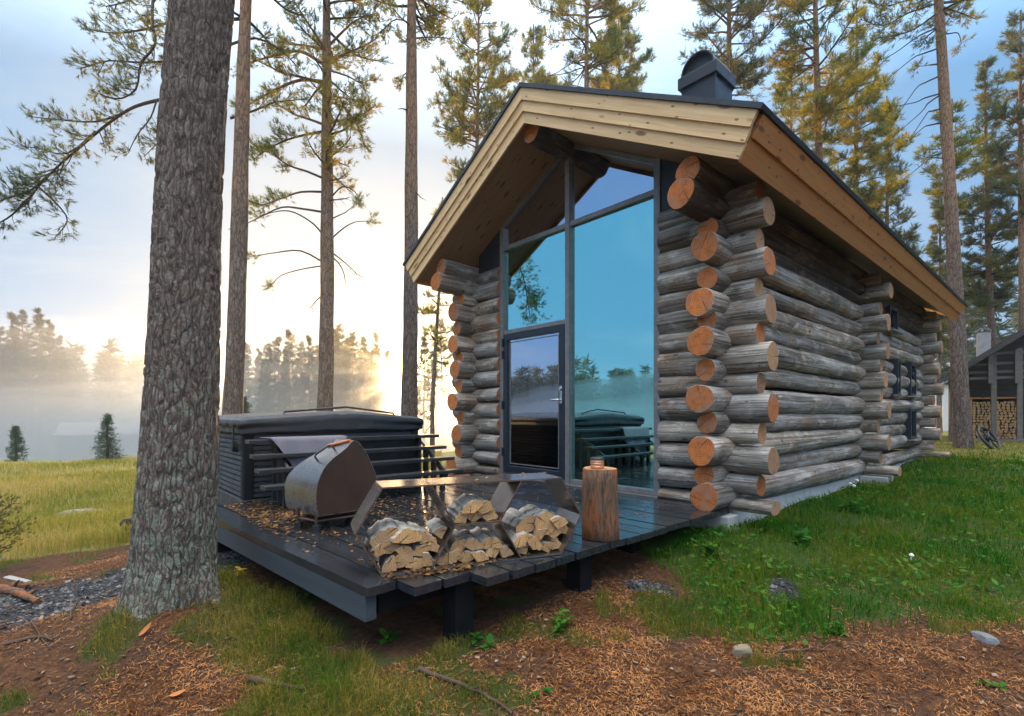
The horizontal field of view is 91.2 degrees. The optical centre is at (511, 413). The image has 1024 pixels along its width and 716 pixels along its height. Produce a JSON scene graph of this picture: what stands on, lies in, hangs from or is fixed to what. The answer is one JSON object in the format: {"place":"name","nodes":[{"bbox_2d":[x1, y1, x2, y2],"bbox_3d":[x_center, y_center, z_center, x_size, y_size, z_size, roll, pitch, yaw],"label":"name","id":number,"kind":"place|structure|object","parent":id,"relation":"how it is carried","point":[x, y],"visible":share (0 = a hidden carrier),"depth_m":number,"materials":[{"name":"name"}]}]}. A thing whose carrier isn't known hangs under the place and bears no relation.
{"place":"outdoors","nodes":[
{"label":"outdoors","id":0,"kind":"place"},
{"bbox_2d":[0,450,441,560],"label":"field grass","id":1,"kind":"structure","parent":0,"point":[81,525],"depth_m":9.84,"materials":[{"name":"plant"}]},
{"bbox_2d":[0,422,1023,715],"bbox_3d":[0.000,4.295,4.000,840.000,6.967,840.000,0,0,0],"label":"ground","id":2,"kind":"structure","parent":0,"point":[418,626],"depth_m":2.96,"materials":[{"name":"soil"}]},
{"bbox_2d":[0,326,15,457],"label":"pine tree","id":3,"kind":"object","parent":2,"relation":"on","point":[3,383],"visible":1,"depth_m":82.97,"materials":[{"name":"green plant"}]},
{"bbox_2d":[0,347,19,456],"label":"pine tree","id":4,"kind":"object","parent":2,"relation":"on","point":[6,406],"visible":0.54,"depth_m":84.81,"materials":[{"name":"green plant"}]},
{"bbox_2d":[5,425,29,460],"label":"spruce sapling","id":5,"kind":"object","parent":2,"relation":"on","point":[15,437],"visible":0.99,"depth_m":26.42,"materials":[{"name":"green plant"}]},
{"bbox_2d":[0,310,35,455],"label":"pine tree","id":6,"kind":"object","parent":2,"relation":"on","point":[12,333],"visible":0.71,"depth_m":85.32,"materials":[{"name":"green plant"}]},
{"bbox_2d":[0,490,38,556],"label":"bush","id":7,"kind":"object","parent":2,"relation":"on","point":[8,522],"visible":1,"depth_m":5.11,"materials":[{"name":"green plant"}]},
{"bbox_2d":[6,309,35,454],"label":"pine tree","id":8,"kind":"object","parent":2,"relation":"on","point":[23,317],"visible":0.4,"depth_m":87.60,"materials":[{"name":"green plant"}]},
{"bbox_2d":[13,331,47,456],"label":"pine tree","id":9,"kind":"object","parent":2,"relation":"on","point":[33,385],"visible":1,"depth_m":83.64,"materials":[{"name":"green plant"}]},
{"bbox_2d":[20,306,60,454],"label":"pine tree","id":10,"kind":"object","parent":2,"relation":"on","point":[39,327],"visible":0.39,"depth_m":87.47,"materials":[{"name":"green plant"}]},
{"bbox_2d":[29,319,69,455],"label":"pine tree","id":11,"kind":"object","parent":2,"relation":"on","point":[50,334],"visible":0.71,"depth_m":85.37,"materials":[{"name":"green plant"}]},
{"bbox_2d":[35,334,73,427],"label":"pine tree","id":12,"kind":"object","parent":2,"relation":"on","point":[59,342],"visible":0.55,"depth_m":84.62,"materials":[{"name":"green plant"}]},
{"bbox_2d":[49,351,79,422],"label":"pine tree","id":13,"kind":"object","parent":2,"relation":"on","point":[64,384],"visible":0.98,"depth_m":83.38,"materials":[{"name":"green plant"}]},
{"bbox_2d":[52,422,139,460],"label":"farm building","id":14,"kind":"structure","parent":2,"relation":"on","point":[75,441],"depth_m":69.79,"materials":[{"name":"grey paint"}]},
{"bbox_2d":[90,412,125,461],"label":"spruce sapling","id":15,"kind":"object","parent":2,"relation":"on","point":[108,444],"visible":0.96,"depth_m":24.39,"materials":[{"name":"green plant"}]},
{"bbox_2d":[0,0,314,414],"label":"pine tree","id":16,"kind":"object","parent":2,"relation":"on","point":[233,397],"visible":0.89,"depth_m":8.55,"materials":[{"name":"green plant"}]},
{"bbox_2d":[114,0,234,620],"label":"pine tree","id":17,"kind":"object","parent":2,"relation":"on","point":[172,561],"visible":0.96,"depth_m":3.22,"materials":[{"name":"brown plant"}]},
{"bbox_2d":[244,343,255,410],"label":"pine tree","id":18,"kind":"object","parent":2,"relation":"on","point":[248,393],"visible":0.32,"depth_m":70.94,"materials":[{"name":"green plant"}]},
{"bbox_2d":[247,348,266,411],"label":"pine tree","id":19,"kind":"object","parent":2,"relation":"on","point":[257,364],"visible":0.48,"depth_m":83.06,"materials":[{"name":"green plant"}]},
{"bbox_2d":[250,358,273,412],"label":"pine tree","id":20,"kind":"object","parent":2,"relation":"on","point":[264,398],"visible":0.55,"depth_m":67.98,"materials":[{"name":"green plant"}]},
{"bbox_2d":[254,342,282,411],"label":"pine tree","id":21,"kind":"object","parent":2,"relation":"on","point":[269,354],"visible":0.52,"depth_m":70.05,"materials":[{"name":"green plant"}]},
{"bbox_2d":[271,336,293,411],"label":"pine tree","id":22,"kind":"object","parent":2,"relation":"on","point":[278,353],"visible":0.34,"depth_m":76.88,"materials":[{"name":"green plant"}]},
{"bbox_2d":[274,348,294,411],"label":"pine tree","id":23,"kind":"object","parent":2,"relation":"on","point":[287,386],"visible":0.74,"depth_m":71.30,"materials":[{"name":"green plant"}]},
{"bbox_2d":[277,328,305,409],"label":"pine tree","id":24,"kind":"object","parent":2,"relation":"on","point":[288,333],"visible":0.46,"depth_m":76.89,"materials":[{"name":"green plant"}]},
{"bbox_2d":[288,343,314,409],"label":"pine tree","id":25,"kind":"object","parent":2,"relation":"on","point":[300,362],"visible":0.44,"depth_m":79.32,"materials":[{"name":"green plant"}]},
{"bbox_2d":[296,334,317,408],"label":"pine tree","id":26,"kind":"object","parent":2,"relation":"on","point":[306,380],"visible":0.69,"depth_m":72.29,"materials":[{"name":"green plant"}]},
{"bbox_2d":[227,0,393,410],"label":"pine tree","id":27,"kind":"object","parent":2,"relation":"on","point":[326,83],"visible":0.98,"depth_m":10.86,"materials":[{"name":"green plant"}]},
{"bbox_2d":[333,328,349,410],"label":"pine tree","id":28,"kind":"object","parent":2,"relation":"on","point":[338,354],"visible":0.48,"depth_m":80.39,"materials":[{"name":"green plant"}]},
{"bbox_2d":[334,345,356,410],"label":"pine tree","id":29,"kind":"object","parent":2,"relation":"on","point":[343,350],"visible":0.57,"depth_m":78.46,"materials":[{"name":"green plant"}]},
{"bbox_2d":[340,330,364,410],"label":"pine tree","id":30,"kind":"object","parent":2,"relation":"on","point":[347,364],"visible":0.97,"depth_m":73.01,"materials":[{"name":"green plant"}]},
{"bbox_2d":[352,335,380,411],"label":"pine tree","id":31,"kind":"object","parent":2,"relation":"on","point":[363,377],"visible":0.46,"depth_m":76.80,"materials":[{"name":"green plant"}]},
{"bbox_2d":[364,350,385,412],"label":"pine tree","id":32,"kind":"object","parent":2,"relation":"on","point":[374,383],"visible":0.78,"depth_m":72.05,"materials":[{"name":"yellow plant"}]},
{"bbox_2d":[365,331,391,411],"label":"pine tree","id":33,"kind":"object","parent":2,"relation":"on","point":[376,336],"visible":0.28,"depth_m":83.59,"materials":[{"name":"green plant"}]},
{"bbox_2d":[376,349,397,414],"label":"pine tree","id":34,"kind":"object","parent":2,"relation":"on","point":[389,389],"visible":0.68,"depth_m":78.32,"materials":[{"name":"yellow plant"}]},
{"bbox_2d":[0,551,800,632],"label":"gravel","id":35,"kind":"structure","parent":2,"relation":"on","point":[38,606],"depth_m":3.91,"materials":[{"name":"grey gravel"}]},
{"bbox_2d":[0,580,40,603],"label":"broken root","id":36,"kind":"object","parent":35,"relation":"on","point":[15,591],"visible":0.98,"depth_m":4.05,"materials":[{"name":"brown plant"}]},
{"bbox_2d":[360,0,476,416],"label":"pine tree","id":37,"kind":"object","parent":2,"relation":"on","point":[409,392],"visible":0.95,"depth_m":10.89,"materials":[{"name":"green plant"}]},
{"bbox_2d":[417,330,438,451],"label":"pine tree","id":38,"kind":"object","parent":2,"relation":"on","point":[425,382],"visible":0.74,"depth_m":70.42,"materials":[{"name":"green plant"}]},
{"bbox_2d":[418,197,452,456],"bbox_3d":[-2.793,-2.942,18.886,1.898,10.552,2.108,0,0,0],"label":"pine tree","id":39,"kind":"object","parent":2,"relation":"on","point":[434,330],"visible":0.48,"depth_m":18.95,"materials":[{"name":"green plant"}]},
{"bbox_2d":[429,317,452,452],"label":"pine tree","id":40,"kind":"object","parent":2,"relation":"on","point":[438,367],"visible":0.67,"depth_m":87.20,"materials":[{"name":"green plant"}]},
{"bbox_2d":[418,665,512,714],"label":"fallen branch","id":41,"kind":"object","parent":2,"relation":"on","point":[428,672],"visible":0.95,"depth_m":2.42,"materials":[{"name":"brown wood"}]},
{"bbox_2d":[217,474,728,641],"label":"timber deck","id":42,"kind":"structure","parent":2,"relation":"on","point":[341,576],"depth_m":3.58,"materials":[{"name":"black wood"}]},
{"bbox_2d":[218,406,422,502],"bbox_3d":[-2.714,0.686,6.701,2.212,1.568,2.204,0,0,-42],"label":"hot tub","id":43,"kind":"object","parent":42,"relation":"on","point":[240,480],"visible":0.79,"depth_m":5.65,"materials":[{"name":"black plastic"}]},
{"bbox_2d":[285,439,377,532],"bbox_3d":[-1.545,0.561,4.232,0.621,0.718,0.608,0,0,44],"label":"fire grill","id":44,"kind":"object","parent":42,"relation":"on","point":[336,479],"visible":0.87,"depth_m":4.05,"materials":[{"name":"black metal"}]},
{"bbox_2d":[245,434,463,508],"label":"tub steps","id":45,"kind":"structure","parent":42,"relation":"on","point":[397,457],"depth_m":5.99,"materials":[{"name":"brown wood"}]},
{"bbox_2d":[260,435,346,465],"bbox_3d":[-2.166,0.555,5.365,0.862,0.621,0.424,0,0,-42],"label":"towel","id":46,"kind":"object","parent":45,"relation":"hanging from","point":[295,444],"visible":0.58,"depth_m":5.31,"materials":[{"name":"fabric"}]},
{"bbox_2d":[350,473,580,575],"bbox_3d":[-0.262,0.666,3.192,1.443,0.503,0.295,0,0,-23],"label":"firewood rack","id":47,"kind":"object","parent":42,"relation":"on","point":[506,491],"visible":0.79,"depth_m":3.16,"materials":[{"name":"metal"}]},
{"bbox_2d":[364,537,386,556],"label":"birch log","id":48,"kind":"object","parent":47,"relation":"in","point":[379,550],"visible":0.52,"depth_m":2.87,"materials":[{"name":"beige wood"}]},
{"bbox_2d":[366,518,398,551],"bbox_3d":[-0.767,0.713,3.021,0.212,0.144,0.284,0,0,-21],"label":"birch log","id":49,"kind":"object","parent":48,"relation":"on","point":[382,532],"visible":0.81,"depth_m":2.90,"materials":[{"name":"beige wood"}]},
{"bbox_2d":[390,520,421,543],"bbox_3d":[-0.666,0.705,3.023,0.198,0.103,0.277,0,0,-30],"label":"birch log","id":50,"kind":"object","parent":49,"relation":"on","point":[406,533],"visible":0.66,"depth_m":2.91,"materials":[{"name":"beige wood"}]},
{"bbox_2d":[379,553,396,572],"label":"birch log","id":51,"kind":"object","parent":47,"relation":"in","point":[387,562],"visible":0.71,"depth_m":2.87,"materials":[{"name":"beige wood"}]},
{"bbox_2d":[425,517,446,538],"bbox_3d":[-0.474,0.716,3.140,0.104,0.084,0.266,0,0,-17],"label":"birch log","id":52,"kind":"object","parent":47,"relation":"in","point":[437,527],"visible":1,"depth_m":3.07,"materials":[{"name":"white wood"}]},
{"bbox_2d":[447,503,468,522],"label":"birch log","id":53,"kind":"object","parent":47,"relation":"on","point":[455,511],"visible":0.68,"depth_m":3.06,"materials":[{"name":"beige wood"}]},
{"bbox_2d":[454,493,482,513],"bbox_3d":[-0.279,0.565,3.178,0.148,0.084,0.263,0,0,-15],"label":"birch log","id":54,"kind":"object","parent":53,"relation":"on","point":[466,504],"visible":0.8,"depth_m":3.06,"materials":[{"name":"beige wood"}]},
{"bbox_2d":[457,547,474,561],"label":"birch log","id":55,"kind":"object","parent":47,"relation":"on","point":[466,555],"visible":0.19,"depth_m":3.08,"materials":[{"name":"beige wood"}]},
{"bbox_2d":[447,529,466,551],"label":"birch log","id":56,"kind":"object","parent":55,"relation":"on","point":[456,540],"visible":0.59,"depth_m":3.09,"materials":[{"name":"beige wood"}]},
{"bbox_2d":[469,549,488,561],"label":"birch log","id":57,"kind":"object","parent":47,"relation":"on","point":[479,555],"visible":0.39,"depth_m":3.09,"materials":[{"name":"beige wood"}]},
{"bbox_2d":[459,529,483,550],"bbox_3d":[-0.277,0.800,3.210,0.140,0.082,0.260,0,0,-16],"label":"birch log","id":58,"kind":"object","parent":57,"relation":"on","point":[472,543],"visible":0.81,"depth_m":3.10,"materials":[{"name":"beige wood"}]},
{"bbox_2d":[482,546,498,557],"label":"birch log","id":59,"kind":"object","parent":47,"relation":"on","point":[492,552],"visible":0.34,"depth_m":3.14,"materials":[{"name":"beige wood"}]},
{"bbox_2d":[470,526,491,548],"bbox_3d":[-0.214,0.805,3.286,0.111,0.089,0.308,0,0,-20],"label":"birch log","id":60,"kind":"object","parent":59,"relation":"on","point":[482,536],"visible":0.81,"depth_m":3.19,"materials":[{"name":"grey wood"}]},
{"bbox_2d":[506,529,529,547],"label":"birch log","id":61,"kind":"object","parent":47,"relation":"in","point":[520,539],"visible":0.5,"depth_m":3.18,"materials":[{"name":"beige wood"}]},
{"bbox_2d":[501,508,534,533],"bbox_3d":[0.048,0.716,3.382,0.203,0.120,0.284,0,0,-25],"label":"birch log","id":62,"kind":"object","parent":61,"relation":"on","point":[516,521],"visible":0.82,"depth_m":3.28,"materials":[{"name":"beige wood"}]},
{"bbox_2d":[527,539,542,550],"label":"birch log","id":63,"kind":"object","parent":47,"relation":"in","point":[534,545],"visible":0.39,"depth_m":3.24,"materials":[{"name":"beige wood"}]},
{"bbox_2d":[529,529,547,539],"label":"birch log","id":64,"kind":"object","parent":63,"relation":"on","point":[538,533],"visible":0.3,"depth_m":3.26,"materials":[{"name":"beige wood"}]},
{"bbox_2d":[519,504,555,534],"bbox_3d":[0.158,0.708,3.405,0.163,0.167,0.282,0,0,-24],"label":"birch log","id":65,"kind":"object","parent":64,"relation":"on","point":[542,518],"visible":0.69,"depth_m":3.29,"materials":[{"name":"beige wood"}]},
{"bbox_2d":[581,466,619,541],"bbox_3d":[0.649,0.660,3.739,0.270,0.515,0.303,0,0,-9],"label":"chopping block","id":66,"kind":"object","parent":42,"relation":"on","point":[600,518],"depth_m":3.62,"materials":[{"name":"brown wood"}]},
{"bbox_2d":[426,0,520,182],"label":"pine tree","id":67,"kind":"object","parent":2,"relation":"on","point":[461,100],"visible":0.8,"depth_m":20.52,"materials":[{"name":"green plant"}]},
{"bbox_2d":[0,551,989,715],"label":"moss tufts","id":68,"kind":"object","parent":2,"relation":"on","point":[224,576],"visible":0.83,"depth_m":2.82,"materials":[{"name":"green plant"}]},
{"bbox_2d":[0,255,1018,455],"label":"distant forest","id":69,"kind":"object","parent":2,"relation":"on","point":[107,370],"visible":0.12,"depth_m":92.42,"materials":[{"name":"grey plant"}]},
{"bbox_2d":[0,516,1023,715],"bbox_3d":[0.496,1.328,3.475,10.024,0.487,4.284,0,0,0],"label":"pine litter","id":70,"kind":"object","parent":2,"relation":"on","point":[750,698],"visible":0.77,"depth_m":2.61,"materials":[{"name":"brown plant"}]},
{"bbox_2d":[0,472,1023,715],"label":"fallen leaves","id":71,"kind":"object","parent":2,"relation":"on","point":[596,671],"depth_m":2.92,"materials":[{"name":"brown plant"}]},
{"bbox_2d":[510,24,564,92],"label":"pine tree","id":72,"kind":"object","parent":2,"relation":"on","point":[534,49],"visible":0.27,"depth_m":26.80,"materials":[{"name":"green plant"}]},
{"bbox_2d":[550,608,574,634],"bbox_3d":[0.314,1.250,3.009,0.162,0.137,0.214,0,0,0],"label":"leafy plant","id":73,"kind":"object","parent":2,"relation":"on","point":[560,621],"visible":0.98,"depth_m":3.01,"materials":[{"name":"green plant"}]},
{"bbox_2d":[527,0,649,88],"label":"pine tree","id":74,"kind":"object","parent":2,"relation":"on","point":[605,56],"visible":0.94,"depth_m":18.79,"materials":[{"name":"green plant"}]},
{"bbox_2d":[583,12,657,91],"bbox_3d":[5.538,-9.786,26.106,3.823,22.884,3.980,0,0,0],"label":"pine tree","id":75,"kind":"object","parent":2,"relation":"on","point":[631,82],"visible":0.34,"depth_m":25.27,"materials":[{"name":"green plant"}]},
{"bbox_2d":[402,49,968,531],"bbox_3d":[4.226,-1.921,9.682,11.045,7.181,5.639,0,0,-42],"label":"log cabin","id":76,"kind":"object","parent":2,"relation":"on","point":[702,291],"visible":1,"depth_m":6.23,"materials":[{"name":"wood"}]},
{"bbox_2d":[501,324,564,479],"bbox_3d":[0.271,-0.158,7.077,0.141,2.052,1.252,0,0,-42],"label":"door","id":77,"kind":"structure","parent":76,"relation":"in","point":[533,403],"depth_m":7.08,"materials":[{"name":"paint"}]},
{"bbox_2d":[506,230,564,329],"bbox_3d":[0.327,-1.854,7.116,0.012,1.201,1.254,0,0,-42],"label":"window pane","id":78,"kind":"structure","parent":76,"relation":"in","point":[535,270],"depth_m":7.08,"materials":[{"name":"teal glass"}]},
{"bbox_2d":[506,160,564,245],"bbox_3d":[0.327,-3.004,7.116,0.012,0.967,1.254,0,0,-42],"label":"window pane","id":79,"kind":"structure","parent":76,"relation":"in","point":[545,209],"depth_m":6.98,"materials":[{"name":"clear glass"}]},
{"bbox_2d":[500,144,664,495],"bbox_3d":[0.760,-1.327,6.612,0.104,4.490,2.744,0,0,-42],"label":"window frame","id":80,"kind":"structure","parent":76,"relation":"in","point":[569,223],"depth_m":6.57,"materials":[{"name":"metal"}]},
{"bbox_2d":[572,197,653,489],"bbox_3d":[1.209,-0.800,6.120,0.012,3.308,1.259,0,0,-42],"label":"window pane","id":81,"kind":"structure","parent":76,"relation":"in","point":[613,252],"depth_m":6.06,"materials":[{"name":"teal glass"}]},
{"bbox_2d":[572,149,653,219],"bbox_3d":[1.209,-3.004,6.120,0.012,0.967,1.259,0,0,-42],"label":"window pane","id":82,"kind":"structure","parent":76,"relation":"in","point":[599,181],"depth_m":6.20,"materials":[{"name":"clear glass"}]},
{"bbox_2d":[885,304,902,334],"bbox_3d":[6.963,-1.725,9.205,0.700,0.470,0.225,0,0,-42],"label":"side window","id":83,"kind":"structure","parent":76,"relation":"in","point":[892,311],"depth_m":9.23,"materials":[{"name":"black glass"}]},
{"bbox_2d":[888,359,905,395],"bbox_3d":[7.262,-0.685,9.470,0.340,0.690,0.225,0,0,-42],"label":"side window","id":84,"kind":"structure","parent":76,"relation":"in","point":[896,388],"depth_m":9.39,"materials":[{"name":"black glass"}]},
{"bbox_2d":[902,363,920,397],"bbox_3d":[8.198,-0.685,10.298,0.600,0.690,0.225,0,0,-42],"label":"side window","id":85,"kind":"structure","parent":76,"relation":"in","point":[912,368],"depth_m":10.16,"materials":[{"name":"black glass"}]},
{"bbox_2d":[902,409,920,440],"bbox_3d":[8.198,0.215,10.298,0.600,0.650,0.225,0,0,-42],"label":"side window","id":86,"kind":"structure","parent":76,"relation":"in","point":[911,423],"depth_m":10.15,"materials":[{"name":"black glass"}]},
{"bbox_2d":[677,0,794,101],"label":"pine tree","id":87,"kind":"object","parent":2,"relation":"on","point":[740,71],"visible":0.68,"depth_m":17.55,"materials":[{"name":"green plant"}]},
{"bbox_2d":[732,644,752,658],"bbox_3d":[1.283,1.328,2.794,0.106,0.085,0.073,0,0,20],"label":"stone","id":88,"kind":"object","parent":2,"relation":"on","point":[746,649],"visible":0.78,"depth_m":2.77,"materials":[{"name":"beige stone"}]},
{"bbox_2d":[768,52,824,141],"bbox_3d":[13.988,-8.343,25.196,3.502,19.480,3.534,0,0,0],"label":"pine tree","id":89,"kind":"object","parent":2,"relation":"on","point":[780,112],"visible":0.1,"depth_m":24.76,"materials":[{"name":"green plant"}]},
{"bbox_2d":[760,0,895,196],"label":"pine tree","id":90,"kind":"object","parent":2,"relation":"on","point":[819,95],"visible":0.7,"depth_m":16.56,"materials":[{"name":"green plant"}]},
{"bbox_2d":[644,455,1023,644],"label":"ground cover","id":91,"kind":"object","parent":2,"relation":"on","point":[880,558],"visible":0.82,"depth_m":3.91,"materials":[{"name":"green plant"}]},
{"bbox_2d":[645,446,1023,657],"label":"slope grass","id":92,"kind":"structure","parent":2,"relation":"on","point":[984,490],"depth_m":4.37,"materials":[{"name":"green plant"}]},
{"bbox_2d":[811,4,906,221],"bbox_3d":[13.721,-7.482,19.849,3.364,17.750,2.986,0,0,33],"label":"pine tree","id":93,"kind":"object","parent":2,"relation":"on","point":[872,151],"visible":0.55,"depth_m":19.58,"materials":[{"name":"green plant"}]},
{"bbox_2d":[867,96,928,255],"bbox_3d":[17.269,-6.592,23.268,3.133,15.952,3.470,0,0,-40],"label":"pine tree","id":94,"kind":"object","parent":2,"relation":"on","point":[910,236],"visible":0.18,"depth_m":22.70,"materials":[{"name":"green plant"}]},
{"bbox_2d":[852,0,990,447],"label":"pine tree","id":95,"kind":"object","parent":2,"relation":"on","point":[962,423],"visible":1,"depth_m":12.92,"materials":[{"name":"green plant"}]},
{"bbox_2d":[925,381,947,430],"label":"white shed","id":96,"kind":"structure","parent":2,"relation":"on","point":[945,410],"depth_m":34.00,"materials":[{"name":"wood"}]},
{"bbox_2d":[922,180,977,432],"bbox_3d":[26.398,-6.570,30.909,3.236,16.139,3.182,0,0,0],"label":"pine tree","id":97,"kind":"object","parent":2,"relation":"on","point":[934,252],"visible":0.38,"depth_m":30.79,"materials":[{"name":"green plant"}]},
{"bbox_2d":[910,97,992,441],"bbox_3d":[15.249,-4.885,17.482,2.291,12.394,2.042,0,0,0],"label":"pine tree","id":98,"kind":"object","parent":2,"relation":"on","point":[961,155],"visible":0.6,"depth_m":17.42,"materials":[{"name":"green plant"}]},
{"bbox_2d":[941,55,1017,347],"bbox_3d":[20.868,-7.187,21.998,3.531,17.200,3.415,0,0,26],"label":"pine tree","id":99,"kind":"object","parent":2,"relation":"on","point":[989,274],"visible":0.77,"depth_m":21.88,"materials":[{"name":"green plant"}]},
{"bbox_2d":[936,328,1023,441],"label":"wooden house","id":100,"kind":"structure","parent":2,"relation":"on","point":[996,373],"depth_m":19.72,"materials":[{"name":"wood"}]},
{"bbox_2d":[972,401,1015,438],"bbox_3d":[19.095,0.239,19.872,1.352,1.501,0.523,0,0,36],"label":"stacked firewood","id":101,"kind":"object","parent":100,"relation":"on","point":[1004,425],"visible":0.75,"depth_m":19.64,"materials":[{"name":"brown wood"}]},
{"bbox_2d":[970,630,999,645],"bbox_3d":[2.788,1.320,2.959,0.098,0.056,0.139,0,0,-4],"label":"stone","id":102,"kind":"object","parent":2,"relation":"on","point":[986,638],"visible":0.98,"depth_m":2.92,"materials":[{"name":"grey stone"}]},
{"bbox_2d":[977,426,1001,448],"bbox_3d":[11.994,0.629,12.600,0.730,0.729,0.120,13,-36,-18],"label":"iron wheel","id":103,"kind":"object","parent":2,"relation":"on","point":[989,439],"visible":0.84,"depth_m":12.58,"materials":[{"name":"grey metal"}]},
{"bbox_2d":[956,8,1023,331],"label":"pine tree","id":104,"kind":"object","parent":2,"relation":"on","point":[1007,187],"visible":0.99,"depth_m":20.04,"materials":[{"name":"green plant"}]},
{"bbox_2d":[0,0,1023,421],"label":"sky","id":105,"kind":"structure","parent":0,"point":[94,287],"materials":[{"name":"white"}]},
{"bbox_2d":[894,440,1023,475],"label":"lawn grass","id":106,"kind":"structure","parent":0,"point":[1007,444],"depth_m":12.46,"materials":[{"name":"green plant"}]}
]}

